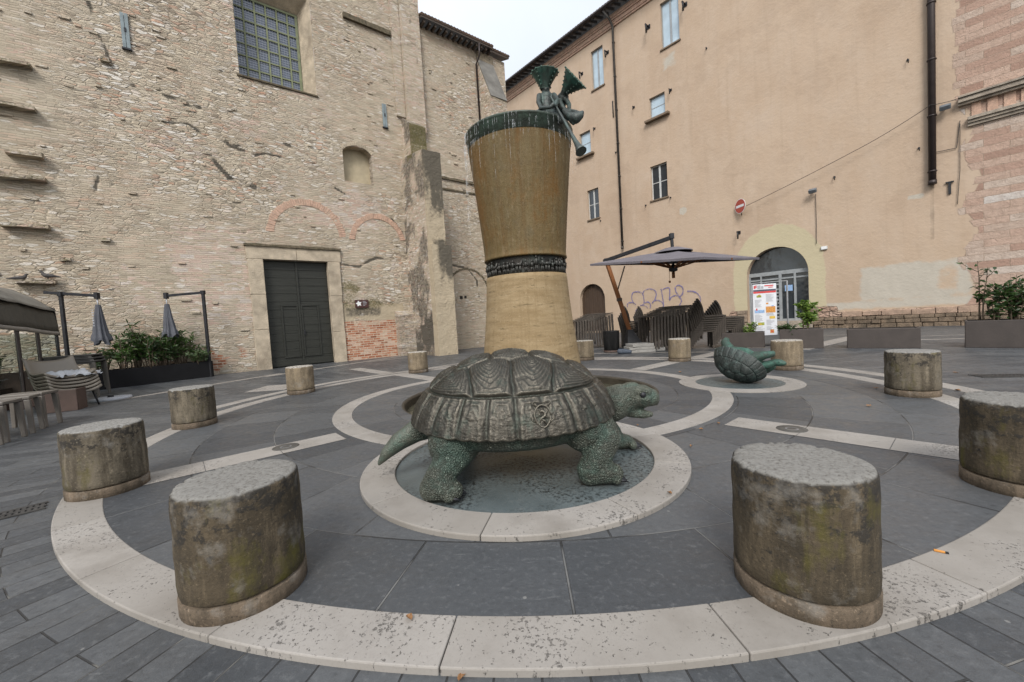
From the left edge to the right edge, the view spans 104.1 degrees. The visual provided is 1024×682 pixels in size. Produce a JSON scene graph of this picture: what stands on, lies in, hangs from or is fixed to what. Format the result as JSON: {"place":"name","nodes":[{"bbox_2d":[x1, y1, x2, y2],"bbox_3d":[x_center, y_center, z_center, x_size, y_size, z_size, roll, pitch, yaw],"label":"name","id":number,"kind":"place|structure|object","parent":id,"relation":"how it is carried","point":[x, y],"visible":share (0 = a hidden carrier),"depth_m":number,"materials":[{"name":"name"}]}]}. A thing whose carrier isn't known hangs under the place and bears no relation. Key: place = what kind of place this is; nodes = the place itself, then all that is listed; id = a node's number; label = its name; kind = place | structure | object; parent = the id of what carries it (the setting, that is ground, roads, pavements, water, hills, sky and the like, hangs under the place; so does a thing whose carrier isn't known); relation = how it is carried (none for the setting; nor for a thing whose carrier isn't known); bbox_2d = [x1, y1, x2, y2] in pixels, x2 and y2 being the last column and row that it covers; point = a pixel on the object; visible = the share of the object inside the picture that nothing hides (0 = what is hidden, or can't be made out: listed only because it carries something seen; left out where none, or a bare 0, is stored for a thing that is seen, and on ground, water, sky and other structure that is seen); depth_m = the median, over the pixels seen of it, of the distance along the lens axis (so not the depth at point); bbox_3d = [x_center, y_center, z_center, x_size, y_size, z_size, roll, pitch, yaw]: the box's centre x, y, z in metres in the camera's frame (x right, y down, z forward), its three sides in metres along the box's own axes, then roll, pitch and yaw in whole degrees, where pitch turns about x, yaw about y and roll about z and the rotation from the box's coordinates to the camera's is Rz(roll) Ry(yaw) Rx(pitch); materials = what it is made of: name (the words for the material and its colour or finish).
{"place":"outdoors","nodes":[
{"label":"outdoors","id":0,"kind":"place"},
{"bbox_2d":[0,326,1023,681],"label":"ground","id":1,"kind":"structure","parent":0,"point":[58,622],"depth_m":1.35,"materials":[{"name":"stone"}]},
{"bbox_2d":[0,398,27,442],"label":"side table","id":2,"kind":"object","parent":1,"relation":"on","point":[19,409],"visible":0.95,"depth_m":4.40,"materials":[{"name":"beige plastic"}]},
{"bbox_2d":[0,372,34,406],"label":"chair","id":3,"kind":"object","parent":1,"relation":"on","point":[10,380],"visible":0.3,"depth_m":6.76,"materials":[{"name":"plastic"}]},
{"bbox_2d":[0,393,45,433],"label":"side table","id":4,"kind":"object","parent":1,"relation":"on","point":[29,410],"visible":0.98,"depth_m":4.70,"materials":[{"name":"beige wood"}]},
{"bbox_2d":[0,501,47,519],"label":"drain grate","id":5,"kind":"object","parent":1,"relation":"on","point":[21,511],"visible":1,"depth_m":2.43,"materials":[{"name":"metal"}]},
{"bbox_2d":[0,287,60,409],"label":"cafe awning","id":6,"kind":"object","parent":1,"relation":"on","point":[20,312],"visible":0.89,"depth_m":6.92,"materials":[{"name":"fabric"}]},
{"bbox_2d":[0,389,62,427],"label":"side table","id":7,"kind":"object","parent":1,"relation":"on","point":[56,404],"visible":0.74,"depth_m":5.08,"materials":[{"name":"beige wood"}]},
{"bbox_2d":[45,387,87,413],"bbox_3d":[-7.024,0.925,6.282,0.386,0.330,0.360,-5,3,-30],"label":"planter box","id":8,"kind":"object","parent":1,"relation":"on","point":[73,399],"visible":0.66,"depth_m":6.18,"materials":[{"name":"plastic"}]},
{"bbox_2d":[31,383,101,404],"bbox_3d":[-7.349,0.798,6.585,0.834,0.597,0.595,-2,3,24],"label":"shell chair","id":9,"kind":"object","parent":1,"relation":"on","point":[92,389],"visible":0.16,"depth_m":6.64,"materials":[{"name":"beige plastic"}]},
{"bbox_2d":[30,380,100,395],"bbox_3d":[-7.373,0.747,6.589,0.834,0.597,0.595,-2,3,24],"label":"shell chair","id":10,"kind":"object","parent":9,"relation":"on","point":[59,389],"visible":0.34,"depth_m":6.41,"materials":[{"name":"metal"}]},
{"bbox_2d":[28,376,99,397],"bbox_3d":[-7.397,0.695,6.592,0.834,0.597,0.595,-2,3,24],"label":"shell chair","id":11,"kind":"object","parent":10,"relation":"on","point":[70,385],"visible":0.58,"depth_m":6.41,"materials":[{"name":"metal"}]},
{"bbox_2d":[24,366,98,390],"bbox_3d":[-7.421,0.643,6.595,0.834,0.597,0.595,-2,3,24],"label":"shell chair","id":12,"kind":"object","parent":11,"relation":"on","point":[67,382],"visible":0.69,"depth_m":6.41,"materials":[{"name":"metal"}]},
{"bbox_2d":[26,371,96,389],"bbox_3d":[-7.445,0.592,6.599,0.834,0.597,0.595,-2,3,24],"label":"shell chair","id":13,"kind":"object","parent":12,"relation":"on","point":[61,379],"visible":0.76,"depth_m":6.41,"materials":[{"name":"metal"}]},
{"bbox_2d":[21,355,95,390],"bbox_3d":[-7.470,0.540,6.602,0.834,0.597,0.595,-2,3,24],"label":"shell chair","id":14,"kind":"object","parent":13,"relation":"on","point":[37,368],"visible":0.64,"depth_m":6.67,"materials":[{"name":"plastic"}]},
{"bbox_2d":[28,368,102,378],"bbox_3d":[-7.411,0.533,6.686,0.907,0.120,0.706,-2,3,24],"label":"plastic sheet","id":15,"kind":"object","parent":14,"relation":"on","point":[83,371],"visible":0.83,"depth_m":6.56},
{"bbox_2d":[43,291,113,354],"bbox_3d":[-9.489,-0.001,8.826,0.405,2.218,0.978,-1,4,41],"label":"closed umbrella","id":16,"kind":"object","parent":1,"relation":"on","point":[100,333],"visible":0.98,"depth_m":8.95,"materials":[{"name":"fabric"}]},
{"bbox_2d":[76,359,110,396],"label":"patio table","id":17,"kind":"object","parent":1,"relation":"on","point":[94,361],"visible":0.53,"depth_m":8.06,"materials":[{"name":"beige plastic"}]},
{"bbox_2d":[46,356,107,393],"bbox_3d":[-8.496,0.688,7.793,0.709,0.708,0.698,-5,3,-32],"label":"patio table","id":18,"kind":"object","parent":17,"relation":"on","point":[88,359],"visible":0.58,"depth_m":7.68,"materials":[{"name":"beige plastic"}]},
{"bbox_2d":[42,353,105,386],"bbox_3d":[-8.529,0.630,7.790,0.709,0.708,0.698,-5,3,-32],"label":"patio table","id":19,"kind":"object","parent":18,"relation":"on","point":[75,356],"visible":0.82,"depth_m":7.62,"materials":[{"name":"beige plastic"}]},
{"bbox_2d":[88,395,132,402],"bbox_3d":[-7.216,1.015,7.182,0.576,0.084,0.576,-4,3,-17],"label":"umbrella base","id":20,"kind":"object","parent":1,"relation":"on","point":[111,398],"visible":0.93,"depth_m":7.06,"materials":[{"name":"stone"}]},
{"bbox_2d":[98,361,213,389],"bbox_3d":[-8.759,0.814,9.767,0.540,0.414,2.293,-1,4,38],"label":"planter box","id":21,"kind":"object","parent":1,"relation":"on","point":[130,376],"visible":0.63,"depth_m":9.60,"materials":[{"name":"black metal"}]},
{"bbox_2d":[85,346,115,370],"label":"shrub","id":22,"kind":"object","parent":21,"relation":"on","point":[106,353],"visible":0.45,"depth_m":9.06,"materials":[{"name":"green plant"}]},
{"bbox_2d":[105,331,137,368],"bbox_3d":[-9.039,0.260,9.257,0.601,0.965,0.652,-6,4,-37],"label":"oleander","id":23,"kind":"object","parent":21,"relation":"on","point":[120,355],"visible":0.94,"depth_m":9.25,"materials":[{"name":"green plant"}]},
{"bbox_2d":[115,318,152,367],"bbox_3d":[-8.992,0.105,9.465,0.668,1.247,0.917,-3,3,0],"label":"oleander","id":24,"kind":"object","parent":21,"relation":"on","point":[138,363],"visible":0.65,"depth_m":9.47,"materials":[{"name":"green plant"}]},
{"bbox_2d":[127,334,169,368],"bbox_3d":[-8.741,0.239,9.618,0.821,0.937,0.806,-3,3,0],"label":"oleander","id":25,"kind":"object","parent":21,"relation":"on","point":[152,358],"visible":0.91,"depth_m":9.53,"materials":[{"name":"green plant"}]},
{"bbox_2d":[141,332,179,365],"bbox_3d":[-8.585,0.220,9.785,0.739,0.943,0.738,-4,3,-20],"label":"oleander","id":26,"kind":"object","parent":21,"relation":"on","point":[165,358],"visible":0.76,"depth_m":9.77,"materials":[{"name":"green plant"}]},
{"bbox_2d":[154,327,197,363],"bbox_3d":[-8.533,0.138,10.226,0.750,1.053,0.902,-1,4,41],"label":"oleander","id":27,"kind":"object","parent":21,"relation":"on","point":[177,358],"visible":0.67,"depth_m":10.22,"materials":[{"name":"green plant"}]},
{"bbox_2d":[184,344,213,364],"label":"shrub","id":28,"kind":"object","parent":21,"relation":"on","point":[199,355],"visible":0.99,"depth_m":10.27,"materials":[{"name":"green plant"}]},
{"bbox_2d":[161,290,212,376],"bbox_3d":[-8.312,-0.154,10.171,0.351,2.250,0.944,-1,4,42],"label":"closed umbrella","id":29,"kind":"object","parent":1,"relation":"on","point":[169,326],"visible":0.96,"depth_m":9.98,"materials":[{"name":"fabric"}]},
{"bbox_2d":[0,0,509,374],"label":"church","id":30,"kind":"structure","parent":1,"relation":"on","point":[271,183],"depth_m":11.41,"materials":[{"name":"stone"}]},
{"bbox_2d":[233,0,302,90],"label":"window","id":31,"kind":"structure","parent":30,"relation":"in","point":[267,38],"depth_m":12.12,"materials":[{"name":"grey glass"}]},
{"bbox_2d":[263,260,333,367],"bbox_3d":[-6.554,-0.793,12.341,1.752,3.300,0.114,-6,4,-38],"label":"door","id":32,"kind":"structure","parent":30,"relation":"in","point":[297,298],"depth_m":12.30,"materials":[{"name":"black wood"}]},
{"bbox_2d":[247,384,286,391],"bbox_3d":[-4.440,0.875,7.490,0.695,0.001,0.780,-4,3,-3],"label":"paving strip","id":33,"kind":"object","parent":1,"relation":"on","point":[273,387],"visible":0.76,"depth_m":7.40,"materials":[{"name":"stone"}]},
{"bbox_2d":[51,358,1023,677],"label":"plaza rim","id":34,"kind":"object","parent":1,"relation":"on","point":[97,558],"visible":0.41,"depth_m":1.26,"materials":[{"name":"white stone"}]},
{"bbox_2d":[57,418,150,501],"bbox_3d":[-2.709,0.783,2.666,0.410,0.464,0.411,-1,3,36],"label":"stone bollard","id":35,"kind":"object","parent":34,"relation":"on","point":[103,459],"visible":0.95,"depth_m":2.52,"materials":[{"name":"stone"}]},
{"bbox_2d":[577,340,593,360],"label":"stone bollard","id":36,"kind":"object","parent":34,"relation":"on","point":[586,349],"visible":0.78,"depth_m":8.77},
{"bbox_2d":[668,338,690,361],"bbox_3d":[3.250,0.178,7.754,0.410,0.464,0.410,-4,3,-3],"label":"stone bollard","id":37,"kind":"object","parent":34,"relation":"on","point":[679,349],"visible":0.97,"depth_m":7.59,"materials":[{"name":"stone"}]},
{"bbox_2d":[959,391,1023,497],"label":"stone bollard","id":38,"kind":"object","parent":34,"relation":"on","point":[991,441],"visible":0.98,"depth_m":1.93,"materials":[{"name":"stone"}]},
{"bbox_2d":[573,320,598,347],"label":"rattan table","id":39,"kind":"object","parent":1,"relation":"on","point":[596,326],"visible":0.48,"depth_m":12.43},
{"bbox_2d":[573,319,601,345],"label":"rattan table","id":40,"kind":"object","parent":39,"relation":"in","point":[580,327],"visible":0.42,"depth_m":12.44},
{"bbox_2d":[575,317,603,344],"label":"rattan table","id":41,"kind":"object","parent":40,"relation":"on","point":[601,322],"visible":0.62,"depth_m":12.46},
{"bbox_2d":[216,357,982,408],"bbox_3d":[0.763,0.609,6.796,9.288,0.018,6.038,-3,3,17],"label":"paving ring","id":42,"kind":"object","parent":1,"relation":"on","point":[953,387],"visible":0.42,"depth_m":6.07,"materials":[{"name":"stone"}]},
{"bbox_2d":[602,330,619,352],"bbox_3d":[2.661,0.011,10.692,0.456,0.570,0.456,-3,3,0],"label":"waste basket","id":43,"kind":"object","parent":1,"relation":"on","point":[611,341],"visible":0.91,"depth_m":10.51,"materials":[{"name":"plastic"}]},
{"bbox_2d":[638,315,679,347],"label":"rattan table","id":44,"kind":"object","parent":1,"relation":"on","point":[651,326],"visible":0.62,"depth_m":10.23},
{"bbox_2d":[641,313,682,349],"bbox_3d":[3.969,-0.262,10.622,0.765,0.900,0.844,-4,3,-5],"label":"rattan table","id":45,"kind":"object","parent":1,"relation":"on","point":[655,334],"visible":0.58,"depth_m":10.23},
{"bbox_2d":[644,312,685,347],"bbox_3d":[4.054,-0.300,10.628,0.765,0.900,0.844,-4,3,-5],"label":"rattan table","id":46,"kind":"object","parent":45,"relation":"on","point":[658,328],"visible":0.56,"depth_m":10.24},
{"bbox_2d":[590,233,758,348],"bbox_3d":[3.689,-1.145,9.810,2.758,2.842,3.384,-6,4,-39],"label":"parasol","id":47,"kind":"object","parent":1,"relation":"on","point":[673,255],"visible":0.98,"depth_m":9.48,"materials":[{"name":"grey fabric"}]},
{"bbox_2d":[685,317,714,348],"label":"rattan chair","id":48,"kind":"object","parent":1,"relation":"on","point":[691,331],"visible":0.59,"depth_m":10.19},
{"bbox_2d":[687,311,716,346],"bbox_3d":[4.900,-0.332,10.377,0.654,0.912,0.579,-2,3,20],"label":"rattan chair","id":49,"kind":"object","parent":48,"relation":"on","point":[692,322],"visible":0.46,"depth_m":10.17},
{"bbox_2d":[691,312,717,344],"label":"rattan chair","id":50,"kind":"object","parent":49,"relation":"on","point":[694,321],"visible":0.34,"depth_m":10.10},
{"bbox_2d":[690,308,719,342],"bbox_3d":[4.966,-0.442,10.345,0.654,0.912,0.579,-2,3,20],"label":"rattan chair","id":51,"kind":"object","parent":50,"relation":"on","point":[695,317],"visible":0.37,"depth_m":10.14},
{"bbox_2d":[693,307,721,339],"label":"rattan chair","id":52,"kind":"object","parent":51,"relation":"on","point":[697,316],"visible":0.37,"depth_m":10.12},
{"bbox_2d":[722,331,764,347],"bbox_3d":[5.766,-0.037,9.957,0.914,0.372,0.540,-2,3,34],"label":"planter box","id":53,"kind":"object","parent":1,"relation":"on","point":[755,339],"visible":0.88,"depth_m":9.68,"materials":[{"name":"grey plastic"}]},
{"bbox_2d":[505,0,1023,332],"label":"peach building","id":54,"kind":"structure","parent":1,"relation":"on","point":[724,107],"depth_m":15.57,"materials":[{"name":"paint"}]},
{"bbox_2d":[576,131,594,160],"bbox_3d":[4.251,-11.387,23.147,0.370,1.440,1.212,-6,4,-40],"label":"window","id":55,"kind":"structure","parent":54,"relation":"in","point":[585,138],"depth_m":23.21,"materials":[{"name":"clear glass"}]},
{"bbox_2d":[587,188,600,221],"bbox_3d":[4.738,-7.889,23.105,0.226,1.756,0.918,-6,4,-40],"label":"window","id":56,"kind":"structure","parent":54,"relation":"in","point":[593,194],"depth_m":23.16,"materials":[{"name":"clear glass"}]},
{"bbox_2d":[582,284,605,330],"bbox_3d":[4.945,-2.012,23.823,0.037,2.757,1.814,-6,4,-40],"label":"plank door","id":57,"kind":"structure","parent":54,"relation":"in","point":[593,300],"depth_m":23.82,"materials":[{"name":"brown wood"}]},
{"bbox_2d":[591,47,604,91],"bbox_3d":[4.777,-15.126,22.200,0.226,2.172,0.918,-6,4,-40],"label":"window","id":58,"kind":"structure","parent":54,"relation":"in","point":[597,56],"depth_m":22.25,"materials":[{"name":"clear glass"}]},
{"bbox_2d":[602,10,623,248],"bbox_3d":[5.431,-11.161,21.290,0.750,12.372,0.165,-5,3,-23],"label":"drainpipe","id":59,"kind":"object","parent":54,"relation":"attached to","point":[616,115],"visible":1,"depth_m":21.34,"materials":[{"name":"metal"}]},
{"bbox_2d":[644,93,669,124],"bbox_3d":[7.173,-11.558,19.720,0.370,1.174,1.266,-6,4,-40],"label":"window","id":60,"kind":"structure","parent":54,"relation":"in","point":[658,111],"depth_m":19.80,"materials":[{"name":"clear glass"}]},
{"bbox_2d":[650,162,668,201],"bbox_3d":[7.391,-7.953,20.005,0.226,1.756,1.002,-6,4,-40],"label":"window","id":61,"kind":"structure","parent":54,"relation":"in","point":[659,173],"depth_m":20.05,"materials":[{"name":"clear glass"}]},
{"bbox_2d":[627,285,700,311],"bbox_3d":[7.589,-2.170,20.338,0.001,1.196,4.027,-6,4,-40],"label":"graffiti","id":62,"kind":"object","parent":54,"relation":"attached to","point":[662,296],"visible":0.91,"depth_m":20.26,"materials":[{"name":"purple paint"}]},
{"bbox_2d":[660,0,680,51],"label":"window","id":63,"kind":"structure","parent":54,"relation":"in","point":[669,10],"depth_m":19.05,"materials":[{"name":"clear glass"}]},
{"bbox_2d":[749,247,808,321],"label":"entrance door","id":64,"kind":"structure","parent":54,"relation":"in","point":[781,263],"depth_m":16.52,"materials":[{"name":"grey glass"}]},
{"bbox_2d":[747,75,1023,205],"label":"cable","id":65,"kind":"object","parent":54,"relation":"attached to","point":[875,139],"visible":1,"depth_m":13.68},
{"bbox_2d":[926,0,936,185],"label":"drainpipe","id":66,"kind":"object","parent":54,"relation":"attached to","point":[931,72],"visible":1,"depth_m":12.69,"materials":[{"name":"metal"}]},
{"bbox_2d":[750,280,788,345],"bbox_3d":[6.457,-0.694,10.005,0.888,1.594,0.336,-3,3,14],"label":"menu board","id":67,"kind":"object","parent":1,"relation":"on","point":[764,310],"visible":0.89,"depth_m":10.01,"materials":[{"name":"grey metal"}]},
{"bbox_2d":[779,327,823,347],"bbox_3d":[6.545,-0.069,9.057,0.800,0.432,0.570,-2,3,34],"label":"planter box","id":68,"kind":"object","parent":1,"relation":"on","point":[812,337],"visible":0.82,"depth_m":8.77,"materials":[{"name":"grey plastic"}]},
{"bbox_2d":[793,300,822,328],"bbox_3d":[6.647,-0.555,9.011,0.611,0.758,0.443,-3,3,0],"label":"shrub","id":69,"kind":"object","parent":68,"relation":"on","point":[807,317],"visible":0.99,"depth_m":8.96,"materials":[{"name":"green plant"}]},
{"bbox_2d":[847,326,920,347],"bbox_3d":[7.586,-0.071,8.197,1.095,0.396,0.540,-1,4,40],"label":"planter box","id":70,"kind":"object","parent":1,"relation":"on","point":[891,337],"visible":1,"depth_m":7.99,"materials":[{"name":"concrete"}]},
{"bbox_2d":[964,318,1023,347],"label":"planter box","id":71,"kind":"object","parent":1,"relation":"on","point":[1000,333],"visible":0.98,"depth_m":7.10,"materials":[{"name":"concrete"}]},
{"bbox_2d":[956,261,997,320],"bbox_3d":[8.658,-0.909,7.378,0.410,1.201,0.502,-4,3,-18],"label":"shrub","id":72,"kind":"object","parent":71,"relation":"on","point":[979,286],"visible":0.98,"depth_m":7.34,"materials":[{"name":"green plant"}]},
{"bbox_2d":[974,283,1010,319],"bbox_3d":[8.764,-0.689,7.252,0.452,0.766,0.452,-3,3,0],"label":"shrub","id":73,"kind":"object","parent":71,"relation":"on","point":[998,306],"visible":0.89,"depth_m":7.21,"materials":[{"name":"green plant"}]},
{"bbox_2d":[996,274,1023,319],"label":"shrub","id":74,"kind":"object","parent":71,"relation":"on","point":[1009,294],"visible":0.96,"depth_m":7.07,"materials":[{"name":"green plant"}]},
{"bbox_2d":[103,359,1012,617],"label":"plaza paving","id":75,"kind":"structure","parent":0,"point":[677,552],"depth_m":1.97,"materials":[{"name":"stone"}]},
{"bbox_2d":[168,384,217,429],"bbox_3d":[-3.587,0.745,4.497,0.411,0.464,0.410,-5,3,-26],"label":"stone bollard","id":76,"kind":"object","parent":75,"relation":"on","point":[193,407],"visible":0.98,"depth_m":4.34,"materials":[{"name":"stone"}]},
{"bbox_2d":[169,459,307,626],"bbox_3d":[-1.028,0.740,1.525,0.410,0.464,0.410,-5,3,-26],"label":"stone bollard","id":77,"kind":"object","parent":75,"relation":"on","point":[238,547],"visible":0.98,"depth_m":1.36,"materials":[{"name":"stone"}]},
{"bbox_2d":[142,433,345,485],"bbox_3d":[-2.145,0.930,3.192,1.496,0.001,0.312,-6,4,-40],"label":"radial band","id":78,"kind":"object","parent":75,"relation":"on","point":[175,472],"visible":0.87,"depth_m":3.14,"materials":[{"name":"white stone"}]},
{"bbox_2d":[272,443,298,450],"bbox_3d":[-1.935,0.904,3.416,0.206,0.003,0.206,-3,3,0],"label":"drain cover","id":79,"kind":"object","parent":78,"relation":"on","point":[284,447],"visible":1,"depth_m":3.40,"materials":[{"name":"metal"}]},
{"bbox_2d":[285,365,314,394],"bbox_3d":[-3.446,0.637,6.503,0.410,0.464,0.410,-4,3,-13],"label":"stone bollard","id":80,"kind":"object","parent":75,"relation":"on","point":[299,379],"visible":0.98,"depth_m":6.34,"materials":[{"name":"stone"}]},
{"bbox_2d":[395,373,434,380],"bbox_3d":[-1.802,0.688,7.675,0.312,0.001,1.472,-6,4,-40],"label":"radial band","id":81,"kind":"object","parent":75,"relation":"on","point":[421,377],"visible":0.93,"depth_m":7.67,"materials":[{"name":"white stone"}]},
{"bbox_2d":[407,351,427,373],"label":"stone bollard","id":82,"kind":"object","parent":75,"relation":"on","point":[417,361],"visible":0.98,"depth_m":8.28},
{"bbox_2d":[395,441,653,513],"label":"turtle circle paving","id":83,"kind":"structure","parent":75,"relation":"on","point":[544,479],"depth_m":2.41,"materials":[{"name":"stone"}]},
{"bbox_2d":[378,348,659,502],"bbox_3d":[0.049,0.430,2.602,1.802,0.781,1.042,-3,3,-2],"label":"turtle statue","id":84,"kind":"object","parent":83,"relation":"on","point":[466,411],"visible":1,"depth_m":2.22,"materials":[{"name":"green metal"}]},
{"bbox_2d":[360,422,691,541],"bbox_3d":[0.082,0.823,2.822,2.167,0.063,2.167,-3,3,0],"label":"turtle ring","id":85,"kind":"object","parent":75,"relation":"on","point":[385,495],"visible":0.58,"depth_m":1.98,"materials":[{"name":"white stone"}]},
{"bbox_2d":[402,375,658,414],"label":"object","id":86,"kind":"structure","parent":75,"relation":"on","point":[408,403],"depth_m":5.76,"materials":[{"name":"stone"}]},
{"bbox_2d":[465,110,580,362],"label":"fountain column","id":87,"kind":"structure","parent":86,"relation":"on","point":[520,162],"depth_m":4.66,"materials":[{"name":"stone"}]},
{"bbox_2d":[531,65,586,156],"bbox_3d":[0.482,-2.592,4.527,0.367,1.207,0.808,-4,3,-17],"label":"trumpeter statue","id":88,"kind":"object","parent":87,"relation":"on","point":[544,77],"visible":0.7,"depth_m":4.63,"materials":[{"name":"green metal"}]},
{"bbox_2d":[553,66,585,124],"bbox_3d":[0.641,-2.860,4.773,0.551,0.744,0.372,-1,4,38],"label":"bending figure statue","id":89,"kind":"object","parent":87,"relation":"on","point":[572,83],"visible":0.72,"depth_m":4.64,"materials":[{"name":"green metal"}]},
{"bbox_2d":[332,368,733,444],"bbox_3d":[0.222,0.698,5.411,4.812,0.040,4.693,-3,3,0],"label":"fountain ring","id":90,"kind":"object","parent":75,"relation":"on","point":[721,403],"visible":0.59,"depth_m":3.94,"materials":[{"name":"white stone"}]},
{"bbox_2d":[631,361,678,369],"bbox_3d":[2.700,0.438,7.321,1.472,0.001,0.312,-6,4,-40],"label":"radial band","id":91,"kind":"object","parent":75,"relation":"on","point":[656,365],"visible":0.87,"depth_m":7.22,"materials":[{"name":"white stone"}]},
{"bbox_2d":[696,376,784,388],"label":"turtle circle paving","id":92,"kind":"structure","parent":75,"relation":"on","point":[722,382],"depth_m":5.03,"materials":[{"name":"stone"}]},
{"bbox_2d":[714,337,786,382],"bbox_3d":[2.946,0.288,5.072,0.838,0.493,0.528,30,-16,51],"label":"overturned turtle statue","id":93,"kind":"object","parent":92,"relation":"on","point":[741,364],"visible":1,"depth_m":4.92,"materials":[{"name":"green metal"}]},
{"bbox_2d":[679,374,806,392],"bbox_3d":[2.918,0.549,5.145,1.416,0.044,1.416,-3,3,0],"label":"turtle ring","id":94,"kind":"object","parent":75,"relation":"on","point":[791,384],"visible":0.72,"depth_m":4.83,"materials":[{"name":"stone"}]},
{"bbox_2d":[770,339,803,370],"bbox_3d":[4.124,0.213,5.994,0.410,0.464,0.410,-4,3,-13],"label":"stone bollard","id":95,"kind":"object","parent":75,"relation":"on","point":[789,352],"visible":0.77,"depth_m":5.82,"materials":[{"name":"stone"}]},
{"bbox_2d":[731,442,882,628],"bbox_3d":[0.985,0.628,1.363,0.410,0.464,0.410,-1,3,36],"label":"stone bollard","id":96,"kind":"object","parent":75,"relation":"on","point":[807,537],"visible":0.99,"depth_m":1.20,"materials":[{"name":"stone"}]},
{"bbox_2d":[725,417,958,459],"bbox_3d":[2.359,0.680,2.834,0.312,0.001,1.496,-6,4,-41],"label":"radial band","id":97,"kind":"object","parent":75,"relation":"on","point":[928,448],"visible":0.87,"depth_m":2.76,"materials":[{"name":"white stone"}]},
{"bbox_2d":[776,425,807,432],"bbox_3d":[2.161,0.678,3.083,0.206,0.003,0.206,-3,3,0],"label":"drain cover","id":98,"kind":"object","parent":97,"relation":"on","point":[795,429],"visible":1,"depth_m":3.07,"materials":[{"name":"metal"}]},
{"bbox_2d":[884,349,942,397],"bbox_3d":[3.975,0.322,3.968,0.411,0.464,0.410,-2,3,24],"label":"stone bollard","id":99,"kind":"object","parent":75,"relation":"on","point":[913,373],"visible":0.95,"depth_m":3.82,"materials":[{"name":"stone"}]},
{"bbox_2d":[647,310,689,346],"bbox_3d":[4.138,-0.338,10.634,0.766,0.900,0.844,-4,3,-5],"label":"rattan table","id":100,"kind":"object","parent":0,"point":[661,327],"visible":0.59,"depth_m":10.24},
{"bbox_2d":[650,309,691,344],"bbox_3d":[4.223,-0.377,10.640,0.765,0.900,0.844,-4,3,-5],"label":"rattan table","id":101,"kind":"object","parent":100,"relation":"on","point":[664,320],"visible":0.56,"depth_m":10.21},
{"bbox_2d":[653,307,692,343],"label":"rattan table","id":102,"kind":"object","parent":101,"relation":"on","point":[667,323],"visible":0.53,"depth_m":10.22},
{"bbox_2d":[656,306,699,340],"bbox_3d":[4.392,-0.454,10.652,0.765,0.900,0.844,-4,3,-5],"label":"rattan table","id":103,"kind":"object","parent":102,"relation":"on","point":[671,327],"visible":0.47,"depth_m":10.22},
{"bbox_2d":[658,305,702,339],"bbox_3d":[4.477,-0.492,10.658,0.766,0.900,0.844,-4,3,-5],"label":"rattan table","id":104,"kind":"object","parent":103,"relation":"on","point":[674,327],"visible":0.41,"depth_m":10.22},
{"bbox_2d":[968,374,1023,377],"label":"drain grate","id":105,"kind":"object","parent":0,"point":[997,375],"visible":1,"depth_m":4.68,"materials":[{"name":"metal"}]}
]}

